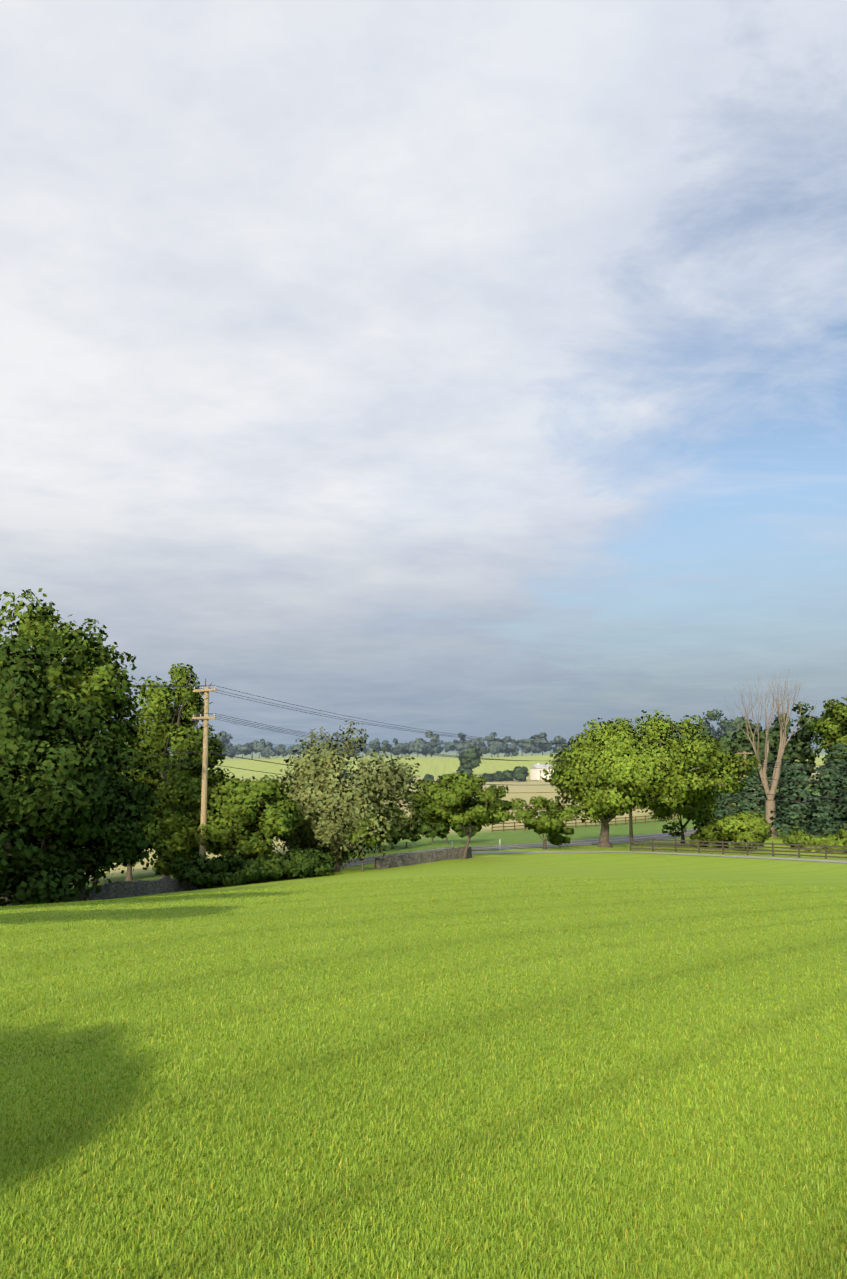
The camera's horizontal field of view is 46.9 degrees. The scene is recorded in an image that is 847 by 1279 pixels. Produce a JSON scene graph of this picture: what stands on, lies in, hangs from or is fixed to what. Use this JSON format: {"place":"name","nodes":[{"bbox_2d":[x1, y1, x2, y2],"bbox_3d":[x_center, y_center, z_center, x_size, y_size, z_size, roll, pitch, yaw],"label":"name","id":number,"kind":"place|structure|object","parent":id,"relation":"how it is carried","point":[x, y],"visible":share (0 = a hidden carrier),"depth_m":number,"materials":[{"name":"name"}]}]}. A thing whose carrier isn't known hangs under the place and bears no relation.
{"place":"outdoors","nodes":[
{"label":"outdoors","id":0,"kind":"place"},
{"bbox_2d":[193,775,302,859],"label":"tree","id":1,"kind":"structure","parent":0,"point":[279,809],"depth_m":68.12,"materials":[{"name":"green plant"}]},
{"bbox_2d":[168,847,335,888],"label":"shrubs along wall","id":2,"kind":"structure","parent":0,"point":[235,869],"depth_m":64.17,"materials":[{"name":"green plant"}]},
{"bbox_2d":[0,743,846,1278],"bbox_3d":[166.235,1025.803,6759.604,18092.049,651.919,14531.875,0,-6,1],"label":"ground","id":3,"kind":"structure","parent":0,"point":[688,869],"depth_m":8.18,"materials":[{"name":"green plant"}]},
{"bbox_2d":[0,630,122,906],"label":"tree","id":4,"kind":"object","parent":3,"relation":"on","point":[63,799],"visible":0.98,"depth_m":45.91,"materials":[{"name":"green plant"}]},
{"bbox_2d":[0,588,147,796],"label":"tall tree","id":5,"kind":"object","parent":3,"relation":"on","point":[99,686],"visible":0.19,"depth_m":60.15,"materials":[{"name":"green plant"}]},
{"bbox_2d":[1,737,162,900],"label":"tree","id":6,"kind":"object","parent":3,"relation":"on","point":[117,845],"visible":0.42,"depth_m":54.60,"materials":[{"name":"green plant"}]},
{"bbox_2d":[1,873,325,904],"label":"stone wall","id":7,"kind":"structure","parent":3,"relation":"on","point":[118,889],"depth_m":59.81,"materials":[{"name":"grey stone"}]},
{"bbox_2d":[114,663,234,879],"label":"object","id":8,"kind":"object","parent":3,"relation":"on","point":[163,727],"visible":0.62,"depth_m":80.66,"materials":[{"name":"green plant"}]},
{"bbox_2d":[144,753,208,877],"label":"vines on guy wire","id":9,"kind":"object","parent":3,"relation":"on","point":[164,828],"visible":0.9,"depth_m":71.59,"materials":[{"name":"green plant"}]},
{"bbox_2d":[83,747,291,883],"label":"trees","id":10,"kind":"object","parent":3,"relation":"on","point":[194,851],"depth_m":92.24,"materials":[{"name":"green plant"}]},
{"bbox_2d":[192,686,216,862],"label":"utility pole","id":11,"kind":"object","parent":3,"relation":"on","point":[206,717],"visible":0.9,"depth_m":68.67,"materials":[{"name":"brown wood"}]},
{"bbox_2d":[275,721,427,871],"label":"willow tree","id":12,"kind":"object","parent":3,"relation":"on","point":[328,810],"visible":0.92,"depth_m":75.56,"materials":[{"name":"green plant"}]},
{"bbox_2d":[342,810,386,871],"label":"sapling","id":13,"kind":"object","parent":3,"relation":"on","point":[364,831],"visible":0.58,"depth_m":73.70,"materials":[{"name":"green plant"}]},
{"bbox_2d":[213,731,568,758],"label":"distant trees","id":14,"kind":"object","parent":3,"relation":"on","point":[407,747],"depth_m":698.79,"materials":[{"name":"green plant"}]},
{"bbox_2d":[374,846,471,868],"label":"stone wall","id":15,"kind":"structure","parent":3,"relation":"on","point":[415,858],"depth_m":80.78,"materials":[{"name":"grey stone"}]},
{"bbox_2d":[307,786,558,853],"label":"roadside trees","id":16,"kind":"object","parent":3,"relation":"on","point":[432,830],"visible":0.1,"depth_m":117.39,"materials":[{"name":"green plant"}]},
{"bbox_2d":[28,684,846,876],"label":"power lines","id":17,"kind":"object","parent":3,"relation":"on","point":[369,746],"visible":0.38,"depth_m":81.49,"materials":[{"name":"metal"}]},
{"bbox_2d":[329,746,557,783],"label":"farm hedgerow trees","id":18,"kind":"object","parent":3,"relation":"on","point":[519,773],"depth_m":402.50,"materials":[{"name":"green plant"}]},
{"bbox_2d":[404,771,514,858],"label":"tree","id":19,"kind":"object","parent":3,"relation":"on","point":[456,804],"visible":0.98,"depth_m":83.72,"materials":[{"name":"green plant"}]},
{"bbox_2d":[397,801,647,809],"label":"board fence","id":20,"kind":"object","parent":3,"relation":"on","point":[516,806],"depth_m":232.94,"materials":[{"name":"brown wood"}]},
{"bbox_2d":[530,768,553,779],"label":"farmhouse walls","id":21,"kind":"structure","parent":3,"relation":"on","point":[534,774],"depth_m":398.40,"materials":[{"name":"white paint"}]},
{"bbox_2d":[530,764,552,767],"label":"roof","id":22,"kind":"structure","parent":21,"relation":"on","point":[539,766],"depth_m":399.60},
{"bbox_2d":[508,796,581,849],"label":"crape myrtle tree","id":23,"kind":"object","parent":3,"relation":"on","point":[546,824],"visible":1,"depth_m":101.70,"materials":[{"name":"green plant"}]},
{"bbox_2d":[547,827,573,845],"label":"shrub","id":24,"kind":"object","parent":3,"relation":"on","point":[556,839],"visible":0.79,"depth_m":104.81,"materials":[{"name":"green plant"}]},
{"bbox_2d":[492,804,736,831],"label":"board fence","id":25,"kind":"object","parent":3,"relation":"on","point":[576,826],"visible":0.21,"depth_m":163.61,"materials":[{"name":"brown wood"}]},
{"bbox_2d":[629,808,632,843],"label":"utility pole","id":26,"kind":"object","parent":3,"relation":"on","point":[630,826],"visible":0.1,"depth_m":120.04,"materials":[{"name":"brown wood"}]},
{"bbox_2d":[542,710,760,847],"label":"tree","id":27,"kind":"object","parent":3,"relation":"on","point":[622,767],"visible":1,"depth_m":105.89,"materials":[{"name":"green plant"}]},
{"bbox_2d":[472,851,846,862],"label":"path","id":28,"kind":"structure","parent":3,"relation":"on","point":[819,860],"depth_m":93.56,"materials":[{"name":"grey concrete"}]},
{"bbox_2d":[648,767,720,842],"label":"tree","id":29,"kind":"object","parent":3,"relation":"on","point":[701,812],"visible":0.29,"depth_m":117.73,"materials":[{"name":"green plant"}]},
{"bbox_2d":[697,823,729,847],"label":"bush","id":30,"kind":"object","parent":3,"relation":"on","point":[707,831],"visible":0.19,"depth_m":109.15,"materials":[{"name":"green plant"}]},
{"bbox_2d":[629,838,846,858],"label":"wooden fence","id":31,"kind":"object","parent":3,"relation":"on","point":[747,849],"visible":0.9,"depth_m":95.02,"materials":[{"name":"brown wood"}]},
{"bbox_2d":[713,811,771,850],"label":"round bush","id":32,"kind":"object","parent":3,"relation":"on","point":[741,826],"visible":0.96,"depth_m":104.27,"materials":[{"name":"green plant"}]},
{"bbox_2d":[642,702,845,789],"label":"hill trees","id":33,"kind":"object","parent":3,"relation":"on","point":[801,739],"visible":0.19,"depth_m":280.81,"materials":[{"name":"green plant"}]},
{"bbox_2d":[737,751,752,800],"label":"utility pole","id":34,"kind":"object","parent":3,"relation":"on","point":[744,753],"visible":0.29,"depth_m":151.09,"materials":[{"name":"brown wood"}]},
{"bbox_2d":[689,827,846,849],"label":"paddock shrubs","id":35,"kind":"object","parent":3,"relation":"on","point":[799,835],"visible":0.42,"depth_m":111.77,"materials":[{"name":"green plant"}]},
{"bbox_2d":[726,669,816,836],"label":"dead tree","id":36,"kind":"object","parent":3,"relation":"on","point":[769,804],"visible":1,"depth_m":137.91,"materials":[{"name":"beige wood"}]},
{"bbox_2d":[709,744,846,837],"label":"conifer trees","id":37,"kind":"object","parent":3,"relation":"on","point":[820,819],"visible":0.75,"depth_m":131.17,"materials":[{"name":"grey plant"}]},
{"bbox_2d":[801,837,846,852],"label":"hedge","id":38,"kind":"object","parent":3,"relation":"on","point":[832,841],"visible":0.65,"depth_m":102.76,"materials":[{"name":"green plant"}]},
{"bbox_2d":[808,697,846,759],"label":"tall tree","id":39,"kind":"object","parent":3,"relation":"on","point":[830,727],"visible":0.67,"depth_m":163.46,"materials":[{"name":"green plant"}]},
{"bbox_2d":[0,0,846,744],"label":"sky","id":40,"kind":"structure","parent":0,"point":[475,368],"materials":[{"name":"white"}]},
{"bbox_2d":[177,732,827,760],"bbox_3d":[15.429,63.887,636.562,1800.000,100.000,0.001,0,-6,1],"label":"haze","id":41,"kind":"object","parent":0,"point":[402,748],"depth_m":636.30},
{"bbox_2d":[332,795,820,867],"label":"road asphalt","id":42,"kind":"structure","parent":0,"point":[578,842],"depth_m":114.53,"materials":[{"name":"grey asphalt"}]}
]}

